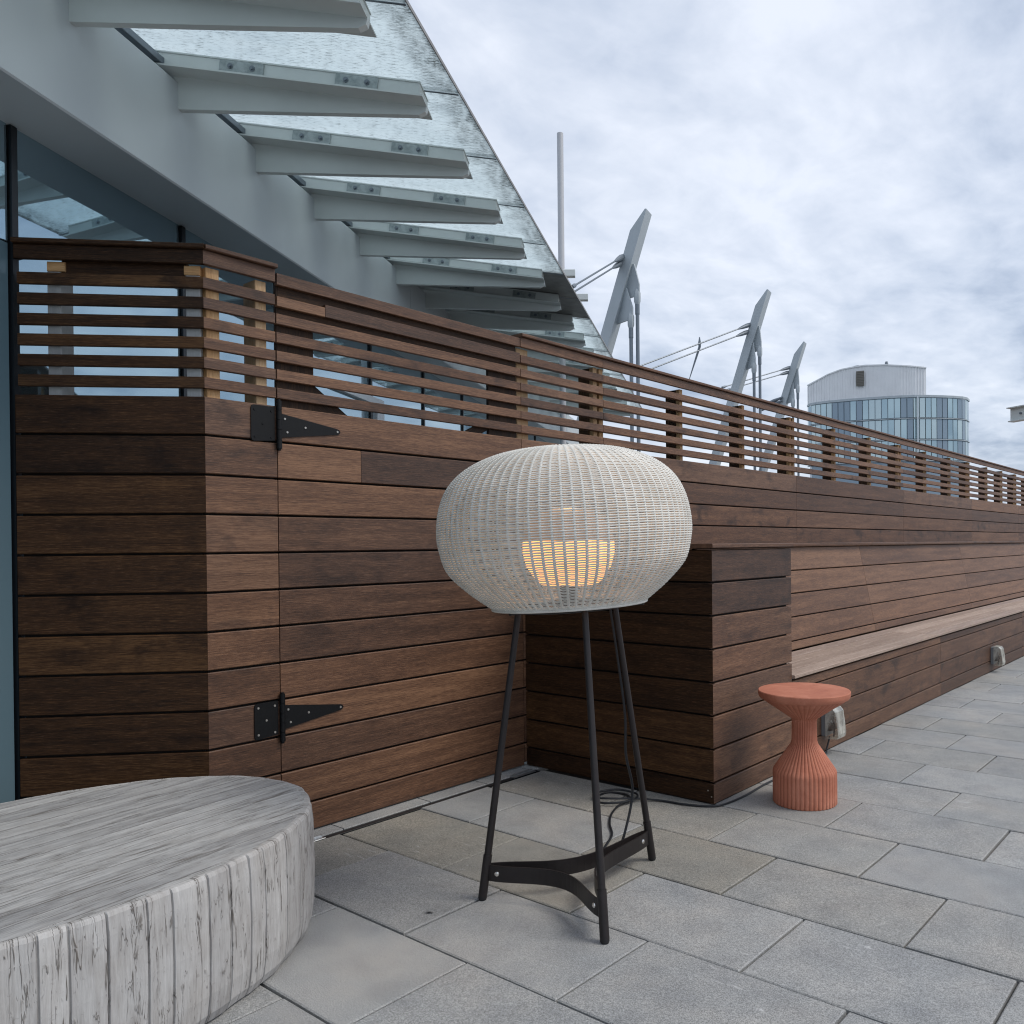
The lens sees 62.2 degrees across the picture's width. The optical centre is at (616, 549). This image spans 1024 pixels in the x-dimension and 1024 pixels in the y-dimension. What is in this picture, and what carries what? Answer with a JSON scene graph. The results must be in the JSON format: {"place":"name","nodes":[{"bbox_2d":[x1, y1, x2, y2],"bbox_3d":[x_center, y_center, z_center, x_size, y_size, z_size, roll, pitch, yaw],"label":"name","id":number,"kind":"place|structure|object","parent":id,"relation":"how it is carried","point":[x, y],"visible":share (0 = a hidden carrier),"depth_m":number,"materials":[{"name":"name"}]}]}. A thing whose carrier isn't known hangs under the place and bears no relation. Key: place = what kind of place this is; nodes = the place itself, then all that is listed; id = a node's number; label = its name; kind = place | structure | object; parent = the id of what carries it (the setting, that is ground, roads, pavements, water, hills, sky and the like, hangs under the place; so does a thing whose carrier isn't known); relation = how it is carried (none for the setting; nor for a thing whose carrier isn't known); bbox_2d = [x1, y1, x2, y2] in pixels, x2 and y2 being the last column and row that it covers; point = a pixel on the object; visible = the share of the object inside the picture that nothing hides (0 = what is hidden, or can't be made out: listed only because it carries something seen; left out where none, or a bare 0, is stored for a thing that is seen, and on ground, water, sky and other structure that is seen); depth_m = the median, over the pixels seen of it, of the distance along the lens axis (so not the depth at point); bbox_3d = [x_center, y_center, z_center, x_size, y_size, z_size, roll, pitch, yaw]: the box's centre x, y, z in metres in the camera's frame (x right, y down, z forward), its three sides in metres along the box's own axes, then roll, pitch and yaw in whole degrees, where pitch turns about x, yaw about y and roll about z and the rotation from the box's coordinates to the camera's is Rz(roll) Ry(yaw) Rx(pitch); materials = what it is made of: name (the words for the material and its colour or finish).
{"place":"outdoors","nodes":[
{"label":"outdoors","id":0,"kind":"place"},
{"bbox_2d":[158,0,1023,505],"label":"sky","id":1,"kind":"structure","parent":0,"point":[859,164],"materials":[{"name":"white"}]},
{"bbox_2d":[206,656,1023,1023],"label":"paving","id":2,"kind":"structure","parent":0,"point":[888,888],"depth_m":2.68,"materials":[{"name":"grey stone"}]},
{"bbox_2d":[0,776,314,1023],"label":"drum table","id":3,"kind":"object","parent":2,"relation":"on","point":[183,900],"visible":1,"depth_m":2.07,"materials":[{"name":"grey wood"}]},
{"bbox_2d":[436,444,692,943],"bbox_3d":[-0.164,0.401,2.786,0.842,1.486,0.842,0,0,38],"label":"floor lamp","id":4,"kind":"object","parent":2,"relation":"on","point":[567,550],"visible":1,"depth_m":2.52,"materials":[{"name":"wicker"}]},
{"bbox_2d":[600,609,830,847],"bbox_3d":[0.373,0.665,3.954,0.634,0.932,2.045,0,0,38],"label":"power cord","id":5,"kind":"object","parent":2,"relation":"on","point":[631,798],"visible":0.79,"depth_m":3.42,"materials":[{"name":"black rubber"}]},
{"bbox_2d":[525,541,1023,803],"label":"built in bench","id":6,"kind":"object","parent":2,"relation":"on","point":[714,635],"visible":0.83,"depth_m":4.24,"materials":[{"name":"brown wood"}]},
{"bbox_2d":[821,706,844,738],"bbox_3d":[1.198,0.950,4.618,0.098,0.173,0.112,0,0,38],"label":"outlet cover","id":7,"kind":"object","parent":6,"relation":"attached to","point":[828,726],"visible":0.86,"depth_m":4.61,"materials":[{"name":"grey plastic"}]},
{"bbox_2d":[991,645,1004,665],"bbox_3d":[3.379,0.938,7.419,0.098,0.173,0.112,0,0,38],"label":"outlet cover","id":8,"kind":"object","parent":6,"relation":"attached to","point":[995,657],"visible":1,"depth_m":7.40,"materials":[{"name":"grey plastic"}]},
{"bbox_2d":[758,682,850,810],"bbox_3d":[0.841,0.876,3.747,0.405,0.501,0.405,0,0,38],"label":"fluted stool","id":9,"kind":"object","parent":2,"relation":"on","point":[804,774],"visible":1,"depth_m":3.65,"materials":[{"name":"orange ceramic"}]},
{"bbox_2d":[546,656,1022,804],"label":"terrace slab","id":10,"kind":"structure","parent":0,"point":[588,778],"depth_m":4.29,"materials":[{"name":"grey concrete"}]},
{"bbox_2d":[316,770,539,841],"bbox_3d":[-1.284,1.159,3.207,0.032,0.010,2.860,0,0,38],"label":"drain channel","id":11,"kind":"object","parent":10,"relation":"on","point":[348,830],"visible":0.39,"depth_m":3.66,"materials":[{"name":"black metal"}]},
{"bbox_2d":[314,835,325,841],"bbox_3d":[-1.205,1.147,3.307,0.031,0.012,0.115,0,0,38],"label":"drain cover","id":12,"kind":"object","parent":11,"relation":"on","point":[318,837],"visible":0.45,"depth_m":3.33,"materials":[{"name":"metal"}]},
{"bbox_2d":[510,769,535,777],"bbox_3d":[-0.471,1.135,4.250,0.031,0.012,0.155,0,0,38],"label":"drain cover","id":13,"kind":"object","parent":11,"relation":"on","point":[523,773],"visible":1,"depth_m":4.24,"materials":[{"name":"metal"}]},
{"bbox_2d":[314,761,548,835],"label":"threshold paving","id":14,"kind":"structure","parent":10,"relation":"on","point":[341,825],"depth_m":3.79,"materials":[{"name":"grey stone"}]},
{"bbox_2d":[10,237,281,798],"bbox_3d":[-1.711,0.013,3.152,0.927,2.263,0.293,-1,0,-19],"label":"corner screen","id":15,"kind":"object","parent":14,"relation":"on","point":[148,580],"visible":0.87,"depth_m":3.06,"materials":[{"name":"brown wood"}]},
{"bbox_2d":[250,273,523,827],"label":"wooden gate","id":16,"kind":"structure","parent":15,"relation":"attached to","point":[395,639],"depth_m":3.68,"materials":[{"name":"brown wood"}]},
{"bbox_2d":[511,333,1023,761],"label":"slatted fence","id":17,"kind":"object","parent":10,"relation":"on","point":[735,501],"visible":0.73,"depth_m":6.60,"materials":[{"name":"brown wood"}]},
{"bbox_2d":[1006,405,1023,422],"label":"steel beam","id":18,"kind":"structure","parent":0,"point":[1016,413],"depth_m":5.94,"materials":[{"name":"grey metal"}]},
{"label":"roof deck","id":19,"kind":"structure","parent":0,"visible":0},
{"bbox_2d":[0,120,545,802],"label":"glass building","id":20,"kind":"structure","parent":19,"relation":"on","point":[46,192],"depth_m":3.24,"materials":[{"name":"blue glass"}]},
{"bbox_2d":[0,0,641,443],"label":"steel glass canopy","id":21,"kind":"object","parent":20,"relation":"on","point":[174,124],"visible":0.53,"depth_m":3.77,"materials":[{"name":"grey"}]},
{"bbox_2d":[557,132,565,443],"bbox_3d":[-0.521,-1.468,8.176,0.062,5.165,0.062,0,0,38],"label":"roof pole","id":22,"kind":"object","parent":19,"relation":"on","point":[560,185],"visible":0.34,"depth_m":8.14,"materials":[{"name":"grey metal"}]},
{"bbox_2d":[572,209,651,451],"bbox_3d":[-0.946,-2.505,14.571,2.515,7.177,2.549,0,0,21],"label":"cable mast","id":23,"kind":"object","parent":19,"relation":"on","point":[625,290],"visible":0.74,"depth_m":15.17,"materials":[{"name":"grey metal"}]},
{"bbox_2d":[640,289,770,470],"bbox_3d":[1.823,-2.557,19.027,2.516,7.179,3.694,0,0,26],"label":"cable mast","id":24,"kind":"object","parent":19,"relation":"on","point":[752,345],"visible":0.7,"depth_m":20.02,"materials":[{"name":"grey metal"}]},
{"bbox_2d":[721,341,805,475],"bbox_3d":[4.093,-2.609,24.671,2.515,7.177,2.591,0,0,25],"label":"cable mast","id":25,"kind":"object","parent":19,"relation":"on","point":[790,386],"visible":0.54,"depth_m":25.21,"materials":[{"name":"grey metal"}]},
{"label":"ground","id":26,"kind":"structure","parent":0,"visible":0},
{"bbox_2d":[807,361,969,496],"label":"round glass tower","id":27,"kind":"structure","parent":26,"relation":"on","point":[892,399],"depth_m":143.14,"materials":[{"name":"blue"}]},
{"bbox_2d":[811,405,815,423],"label":"window","id":28,"kind":"structure","parent":27,"relation":"in","point":[813,408],"depth_m":148.52,"materials":[{"name":"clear glass"}]},
{"bbox_2d":[816,404,820,423],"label":"window","id":29,"kind":"structure","parent":27,"relation":"in","point":[818,407],"depth_m":147.72,"materials":[{"name":"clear glass"}]},
{"bbox_2d":[816,425,820,443],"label":"window","id":30,"kind":"structure","parent":27,"relation":"in","point":[818,426],"depth_m":147.77,"materials":[{"name":"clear glass"}]},
{"bbox_2d":[816,450,821,461],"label":"window","id":31,"kind":"structure","parent":27,"relation":"in","point":[817,451],"depth_m":147.83,"materials":[{"name":"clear glass"}]},
{"bbox_2d":[821,404,826,416],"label":"window","id":32,"kind":"structure","parent":27,"relation":"in","point":[823,406],"depth_m":147.00,"materials":[{"name":"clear glass"}]},
{"bbox_2d":[827,403,831,417],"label":"window","id":33,"kind":"structure","parent":27,"relation":"in","point":[829,406],"depth_m":146.46,"materials":[{"name":"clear glass"}]},
{"bbox_2d":[832,403,837,419],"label":"window","id":34,"kind":"structure","parent":27,"relation":"in","point":[834,405],"depth_m":145.93,"materials":[{"name":"blue glass"}]},
{"bbox_2d":[838,402,843,420],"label":"window","id":35,"kind":"structure","parent":27,"relation":"in","point":[841,404],"depth_m":145.43,"materials":[{"name":"blue glass"}]},
{"bbox_2d":[838,429,843,441],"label":"window","id":36,"kind":"structure","parent":27,"relation":"in","point":[840,431],"depth_m":145.47,"materials":[{"name":"blue glass"}]},
{"bbox_2d":[844,402,849,420],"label":"window","id":37,"kind":"structure","parent":27,"relation":"in","point":[846,404],"depth_m":144.99,"materials":[{"name":"blue glass"}]},
{"bbox_2d":[844,422,849,441],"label":"window","id":38,"kind":"structure","parent":27,"relation":"in","point":[846,432],"depth_m":144.99,"materials":[{"name":"blue glass"}]},
{"bbox_2d":[850,401,855,420],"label":"window","id":39,"kind":"structure","parent":27,"relation":"in","point":[852,403],"depth_m":144.58,"materials":[{"name":"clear glass"}]},
{"bbox_2d":[851,422,855,441],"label":"window","id":40,"kind":"structure","parent":27,"relation":"in","point":[852,434],"depth_m":144.58,"materials":[{"name":"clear glass"}]},
{"bbox_2d":[851,443,855,459],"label":"window","id":41,"kind":"structure","parent":27,"relation":"in","point":[852,458],"depth_m":144.62,"materials":[{"name":"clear glass"}]},
{"bbox_2d":[857,401,861,419],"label":"window","id":42,"kind":"structure","parent":27,"relation":"in","point":[859,403],"depth_m":144.16,"materials":[{"name":"blue glass"}]},
{"bbox_2d":[857,422,862,437],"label":"window","id":43,"kind":"structure","parent":27,"relation":"in","point":[858,423],"depth_m":144.19,"materials":[{"name":"blue glass"}]},
{"bbox_2d":[863,400,868,419],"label":"window","id":44,"kind":"structure","parent":27,"relation":"in","point":[865,403],"depth_m":143.77,"materials":[{"name":"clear glass"}]},
{"bbox_2d":[863,421,868,437],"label":"window","id":45,"kind":"structure","parent":27,"relation":"in","point":[865,423],"depth_m":143.77,"materials":[{"name":"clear glass"}]},
{"bbox_2d":[869,400,874,419],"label":"window","id":46,"kind":"structure","parent":27,"relation":"in","point":[871,402],"depth_m":143.39,"materials":[{"name":"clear glass"}]},
{"bbox_2d":[869,421,874,439],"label":"window","id":47,"kind":"structure","parent":27,"relation":"in","point":[871,423],"depth_m":143.39,"materials":[{"name":"blue glass"}]},
{"bbox_2d":[875,399,880,418],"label":"window","id":48,"kind":"structure","parent":27,"relation":"in","point":[877,402],"depth_m":143.04,"materials":[{"name":"blue glass"}]},
{"bbox_2d":[876,421,880,439],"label":"window","id":49,"kind":"structure","parent":27,"relation":"in","point":[878,423],"depth_m":143.04,"materials":[{"name":"blue glass"}]},
{"bbox_2d":[882,399,887,418],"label":"window","id":50,"kind":"structure","parent":27,"relation":"in","point":[884,401],"depth_m":142.72,"materials":[{"name":"blue glass"}]},
{"bbox_2d":[882,420,887,433],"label":"window","id":51,"kind":"structure","parent":27,"relation":"in","point":[884,422],"depth_m":142.69,"materials":[{"name":"blue glass"}]},
{"bbox_2d":[882,441,887,458],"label":"window","id":52,"kind":"structure","parent":27,"relation":"in","point":[883,442],"depth_m":142.76,"materials":[{"name":"blue glass"}]},
{"bbox_2d":[888,399,893,418],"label":"window","id":53,"kind":"structure","parent":27,"relation":"in","point":[890,401],"depth_m":142.41,"materials":[{"name":"blue glass"}]},
{"bbox_2d":[888,420,893,434],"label":"window","id":54,"kind":"structure","parent":27,"relation":"in","point":[890,422],"depth_m":142.41,"materials":[{"name":"blue glass"}]},
{"bbox_2d":[894,398,899,417],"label":"window","id":55,"kind":"structure","parent":27,"relation":"in","point":[896,401],"depth_m":142.10,"materials":[{"name":"blue glass"}]},
{"bbox_2d":[895,420,899,436],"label":"window","id":56,"kind":"structure","parent":27,"relation":"in","point":[897,422],"depth_m":142.13,"materials":[{"name":"blue glass"}]},
{"bbox_2d":[901,398,906,417],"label":"window","id":57,"kind":"structure","parent":27,"relation":"in","point":[903,400],"depth_m":141.89,"materials":[{"name":"blue glass"}]},
{"bbox_2d":[901,419,906,438],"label":"window","id":58,"kind":"structure","parent":27,"relation":"in","point":[903,421],"depth_m":141.92,"materials":[{"name":"blue glass"}]},
{"bbox_2d":[901,445,906,455],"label":"window","id":59,"kind":"structure","parent":27,"relation":"in","point":[902,446],"depth_m":141.96,"materials":[{"name":"blue glass"}]},
{"bbox_2d":[907,398,912,417],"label":"window","id":60,"kind":"structure","parent":27,"relation":"in","point":[909,400],"depth_m":141.78,"materials":[{"name":"blue glass"}]},
{"bbox_2d":[907,419,912,438],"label":"window","id":61,"kind":"structure","parent":27,"relation":"in","point":[909,421],"depth_m":141.78,"materials":[{"name":"blue glass"}]},
{"bbox_2d":[907,446,912,457],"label":"window","id":62,"kind":"structure","parent":27,"relation":"in","point":[908,448],"depth_m":141.82,"materials":[{"name":"blue glass"}]},
{"bbox_2d":[913,419,916,438],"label":"window","id":63,"kind":"structure","parent":27,"relation":"in","point":[914,420],"depth_m":141.71,"materials":[{"name":"blue glass"}]},
{"bbox_2d":[913,398,918,417],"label":"window","id":64,"kind":"structure","parent":27,"relation":"in","point":[914,399],"depth_m":141.68,"materials":[{"name":"blue glass"}]},
{"bbox_2d":[919,398,924,417],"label":"window","id":65,"kind":"structure","parent":27,"relation":"in","point":[921,400],"depth_m":141.71,"materials":[{"name":"blue glass"}]},
{"bbox_2d":[919,419,924,438],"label":"window","id":66,"kind":"structure","parent":27,"relation":"in","point":[921,421],"depth_m":141.75,"materials":[{"name":"blue glass"}]},
{"bbox_2d":[925,398,930,417],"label":"window","id":67,"kind":"structure","parent":27,"relation":"in","point":[927,400],"depth_m":141.82,"materials":[{"name":"blue glass"}]},
{"bbox_2d":[925,419,930,438],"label":"window","id":68,"kind":"structure","parent":27,"relation":"in","point":[927,421],"depth_m":141.85,"materials":[{"name":"blue glass"}]},
{"bbox_2d":[925,440,930,459],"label":"window","id":69,"kind":"structure","parent":27,"relation":"in","point":[928,442],"depth_m":141.85,"materials":[{"name":"blue glass"}]},
{"bbox_2d":[931,398,936,417],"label":"window","id":70,"kind":"structure","parent":27,"relation":"in","point":[933,400],"depth_m":141.96,"materials":[{"name":"blue glass"}]},
{"bbox_2d":[931,419,936,438],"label":"window","id":71,"kind":"structure","parent":27,"relation":"in","point":[933,421],"depth_m":141.97,"materials":[{"name":"blue glass"}]},
{"bbox_2d":[931,440,936,456],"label":"window","id":72,"kind":"structure","parent":27,"relation":"in","point":[933,442],"depth_m":141.99,"materials":[{"name":"blue glass"}]},
{"bbox_2d":[936,398,941,417],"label":"window","id":73,"kind":"structure","parent":27,"relation":"in","point":[938,400],"depth_m":142.17,"materials":[{"name":"blue glass"}]},
{"bbox_2d":[937,419,941,438],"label":"window","id":74,"kind":"structure","parent":27,"relation":"in","point":[939,421],"depth_m":142.17,"materials":[{"name":"blue glass"}]},
{"bbox_2d":[937,440,941,457],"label":"window","id":75,"kind":"structure","parent":27,"relation":"in","point":[939,442],"depth_m":142.17,"materials":[{"name":"blue glass"}]},
{"bbox_2d":[942,398,946,417],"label":"window","id":76,"kind":"structure","parent":27,"relation":"in","point":[944,400],"depth_m":142.34,"materials":[{"name":"blue glass"}]},
{"bbox_2d":[942,419,947,438],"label":"window","id":77,"kind":"structure","parent":27,"relation":"in","point":[944,421],"depth_m":142.37,"materials":[{"name":"blue glass"}]},
{"bbox_2d":[942,441,947,457],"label":"window","id":78,"kind":"structure","parent":27,"relation":"in","point":[944,443],"depth_m":142.41,"materials":[{"name":"blue glass"}]},
{"bbox_2d":[947,398,952,417],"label":"window","id":79,"kind":"structure","parent":27,"relation":"in","point":[949,401],"depth_m":142.65,"materials":[{"name":"blue glass"}]},
{"bbox_2d":[947,420,952,438],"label":"window","id":80,"kind":"structure","parent":27,"relation":"in","point":[949,422],"depth_m":142.69,"materials":[{"name":"blue glass"}]},
{"bbox_2d":[948,441,952,459],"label":"window","id":81,"kind":"structure","parent":27,"relation":"in","point":[950,443],"depth_m":142.69,"materials":[{"name":"blue glass"}]},
{"bbox_2d":[952,399,956,417],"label":"window","id":82,"kind":"structure","parent":27,"relation":"in","point":[954,401],"depth_m":142.90,"materials":[{"name":"blue glass"}]},
{"bbox_2d":[953,420,956,438],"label":"window","id":83,"kind":"structure","parent":27,"relation":"in","point":[954,421],"depth_m":142.97,"materials":[{"name":"blue glass"}]},
{"bbox_2d":[953,441,957,459],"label":"window","id":84,"kind":"structure","parent":27,"relation":"in","point":[955,443],"depth_m":143.00,"materials":[{"name":"blue glass"}]},
{"bbox_2d":[957,399,961,418],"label":"window","id":85,"kind":"structure","parent":27,"relation":"in","point":[959,401],"depth_m":143.35,"materials":[{"name":"blue glass"}]},
{"bbox_2d":[957,420,961,439],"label":"window","id":86,"kind":"structure","parent":27,"relation":"in","point":[959,422],"depth_m":143.35,"materials":[{"name":"blue glass"}]},
{"bbox_2d":[958,441,961,460],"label":"window","id":87,"kind":"structure","parent":27,"relation":"in","point":[959,442],"depth_m":143.42,"materials":[{"name":"blue glass"}]},
{"bbox_2d":[962,399,964,418],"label":"window","id":88,"kind":"structure","parent":27,"relation":"in","point":[963,401],"depth_m":143.84,"materials":[{"name":"blue glass"}]},
{"bbox_2d":[962,420,964,439],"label":"window","id":89,"kind":"structure","parent":27,"relation":"in","point":[963,422],"depth_m":143.84,"materials":[{"name":"blue glass"}]},
{"bbox_2d":[962,441,964,460],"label":"window","id":90,"kind":"structure","parent":27,"relation":"in","point":[963,443],"depth_m":143.84,"materials":[{"name":"blue glass"}]},
{"bbox_2d":[965,400,966,419],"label":"window","id":91,"kind":"structure","parent":27,"relation":"in","point":[965,400],"depth_m":144.72,"materials":[{"name":"blue glass"}]},
{"bbox_2d":[965,421,966,439],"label":"window","id":92,"kind":"structure","parent":27,"relation":"in","point":[965,421],"depth_m":144.47,"materials":[{"name":"blue glass"}]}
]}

